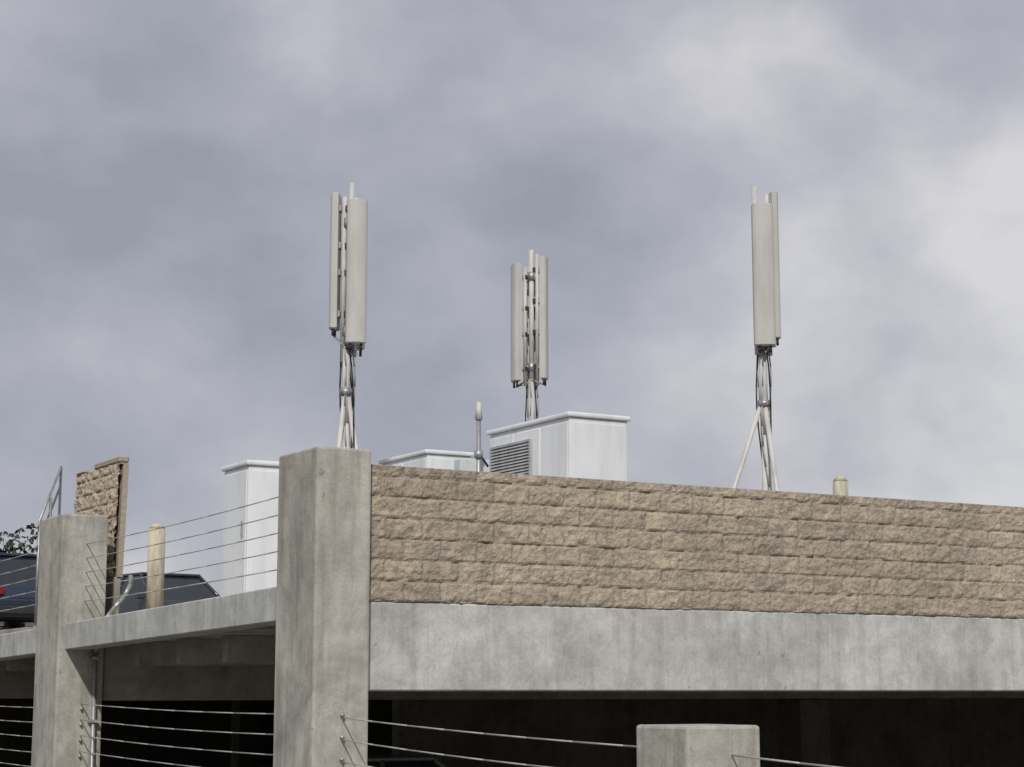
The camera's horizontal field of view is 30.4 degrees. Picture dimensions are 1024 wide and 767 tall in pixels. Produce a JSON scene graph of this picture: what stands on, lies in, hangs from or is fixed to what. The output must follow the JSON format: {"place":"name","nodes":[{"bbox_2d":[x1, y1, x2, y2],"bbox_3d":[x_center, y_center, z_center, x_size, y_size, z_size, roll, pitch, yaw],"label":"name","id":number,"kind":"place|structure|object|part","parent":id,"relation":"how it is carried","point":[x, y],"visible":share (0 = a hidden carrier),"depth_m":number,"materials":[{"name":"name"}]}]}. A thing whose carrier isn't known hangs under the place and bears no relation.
{"place":"outdoors","nodes":[
{"label":"outdoors","id":0,"kind":"place"},
{"bbox_2d":[74,456,128,615],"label":"split face block wall","id":1,"kind":"structure","parent":0,"point":[96,491],"depth_m":25.52,"materials":[{"name":"concrete"}]},
{"bbox_2d":[90,463,128,577],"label":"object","id":2,"kind":"object","parent":1,"relation":"on","point":[120,526],"visible":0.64,"depth_m":25.16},
{"bbox_2d":[0,0,1023,625],"label":"sky","id":3,"kind":"structure","parent":0,"point":[170,170],"materials":[{"name":"grey"}]},
{"bbox_3d":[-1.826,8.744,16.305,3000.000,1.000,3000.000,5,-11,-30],"label":"ground","id":4,"kind":"structure","parent":0,"visible":0},
{"bbox_2d":[0,523,37,629],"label":"tree","id":5,"kind":"object","parent":4,"relation":"on","point":[10,544],"visible":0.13,"depth_m":58.84,"materials":[{"name":"green plant"}]},
{"bbox_2d":[0,446,1023,766],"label":"parking garage","id":6,"kind":"structure","parent":4,"relation":"on","point":[310,646],"depth_m":21.45,"materials":[{"name":"concrete"}]},
{"bbox_2d":[0,553,36,629],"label":"parked car","id":7,"kind":"object","parent":6,"relation":"on","point":[23,617],"visible":0.36,"depth_m":31.92,"materials":[{"name":"paint"}]},
{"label":"windows","id":8,"kind":"part","parent":7,"relation":"part of","materials":[{"name":"black glass"}]},
{"bbox_2d":[34,466,62,623],"bbox_3d":[-6.449,2.216,26.189,0.059,2.273,1.097,0,-9,2],"label":"stair handrail","id":9,"kind":"object","parent":6,"relation":"on","point":[51,504],"visible":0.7,"depth_m":26.09,"materials":[{"name":"metal"}]},
{"bbox_2d":[87,575,132,766],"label":"conduit pipe","id":10,"kind":"object","parent":6,"relation":"attached to","point":[95,658],"visible":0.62,"depth_m":24.19,"materials":[{"name":"metal"}]},
{"bbox_2d":[0,497,277,611],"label":"cable railing","id":11,"kind":"object","parent":6,"relation":"attached to","point":[164,557],"visible":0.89,"depth_m":21.61,"materials":[{"name":"metal"}]},
{"bbox_2d":[146,524,165,608],"bbox_3d":[-4.521,2.385,23.899,0.324,1.200,0.324,5,-11,-30],"label":"bollard","id":12,"kind":"object","parent":6,"relation":"on","point":[154,583],"visible":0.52,"depth_m":23.83,"materials":[{"name":"paint"}]},
{"bbox_2d":[119,572,219,613],"bbox_3d":[-7.016,4.571,38.053,2.120,1.450,4.580,7,-12,-37],"label":"parked car","id":13,"kind":"object","parent":6,"relation":"on","point":[132,603],"visible":0.14,"depth_m":37.65,"materials":[{"name":"paint"}]},
{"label":"windows","id":14,"kind":"part","parent":13,"relation":"part of","materials":[{"name":"black glass"}]},
{"bbox_2d":[221,460,278,595],"bbox_3d":[-2.634,1.891,22.674,1.570,1.780,0.850,5,-11,-30],"label":"equipment cabinet","id":15,"kind":"object","parent":6,"relation":"on","point":[247,482],"visible":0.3,"depth_m":22.12,"materials":[{"name":"white metal"}]},
{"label":"doors","id":16,"kind":"part","parent":15,"relation":"part of","materials":[{"name":"white metal"}]},
{"bbox_2d":[329,182,367,448],"bbox_3d":[-2.018,0.195,24.431,0.990,5.706,1.140,0,-9,0],"label":"cellular antenna mast","id":17,"kind":"object","parent":6,"relation":"on","point":[348,269],"visible":0.74,"depth_m":24.37,"materials":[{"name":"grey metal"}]},
{"bbox_2d":[367,754,448,766],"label":"parked car","id":18,"kind":"object","parent":6,"relation":"on","point":[389,760],"visible":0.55,"depth_m":24.66,"materials":[{"name":"paint"}]},
{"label":"windows","id":19,"kind":"part","parent":18,"relation":"part of","materials":[{"name":"black glass"}]},
{"bbox_2d":[0,703,838,766],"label":"cable railing","id":20,"kind":"object","parent":6,"relation":"attached to","point":[341,737],"visible":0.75,"depth_m":17.27,"materials":[{"name":"metal"}]},
{"bbox_2d":[378,449,473,469],"bbox_3d":[-1.246,2.240,26.792,0.785,2.420,1.520,5,-11,-30],"label":"equipment cabinet","id":21,"kind":"object","parent":6,"relation":"on","point":[435,459],"visible":0.19,"depth_m":26.35,"materials":[{"name":"white metal"}]},
{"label":"doors","id":22,"kind":"part","parent":21,"relation":"part of","materials":[{"name":"white metal"}]},
{"bbox_2d":[454,458,489,471],"bbox_3d":[-0.522,2.042,24.587,0.450,2.100,0.180,5,-11,-30],"label":"junction box","id":23,"kind":"object","parent":6,"relation":"on","point":[465,464],"visible":0.16,"depth_m":24.64,"materials":[{"name":"metal"}]},
{"bbox_2d":[474,402,488,470],"bbox_3d":[-0.427,1.611,24.057,0.302,2.780,0.300,5,-11,-30],"label":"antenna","id":24,"kind":"object","parent":6,"relation":"on","point":[478,454],"visible":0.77,"depth_m":24.19,"materials":[{"name":"metal"}]},
{"bbox_2d":[511,250,547,421],"bbox_3d":[0.306,0.888,29.503,1.640,5.978,1.340,0,-9,0],"label":"cellular antenna mast","id":25,"kind":"object","parent":6,"relation":"on","point":[532,332],"visible":0.73,"depth_m":29.45,"materials":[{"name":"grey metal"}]},
{"bbox_2d":[487,411,630,480],"bbox_3d":[0.546,1.663,23.073,0.905,2.360,1.990,5,-11,-30],"label":"equipment cabinet","id":26,"kind":"object","parent":6,"relation":"on","point":[580,445],"visible":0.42,"depth_m":22.48,"materials":[{"name":"white metal"}]},
{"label":"doors","id":27,"kind":"part","parent":26,"relation":"part of","materials":[{"name":"white metal"}]},
{"bbox_2d":[373,464,1011,617],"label":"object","id":28,"kind":"object","parent":6,"relation":"on","point":[681,609],"visible":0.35,"depth_m":19.62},
{"bbox_2d":[369,464,1023,617],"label":"split face parapet wall","id":29,"kind":"structure","parent":6,"relation":"on","point":[452,536],"depth_m":19.69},
{"bbox_2d":[732,186,780,490],"bbox_3d":[2.906,0.226,24.420,1.513,5.650,1.590,0,-9,0],"label":"cellular antenna mast","id":30,"kind":"object","parent":6,"relation":"on","point":[766,278],"visible":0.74,"depth_m":24.32,"materials":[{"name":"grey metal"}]},
{"bbox_2d":[833,476,848,495],"bbox_3d":[3.831,1.863,21.850,0.270,1.570,0.270,5,-11,-30],"label":"bollard","id":31,"kind":"object","parent":6,"relation":"on","point":[840,485],"visible":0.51,"depth_m":21.89,"materials":[{"name":"paint"}]}
]}

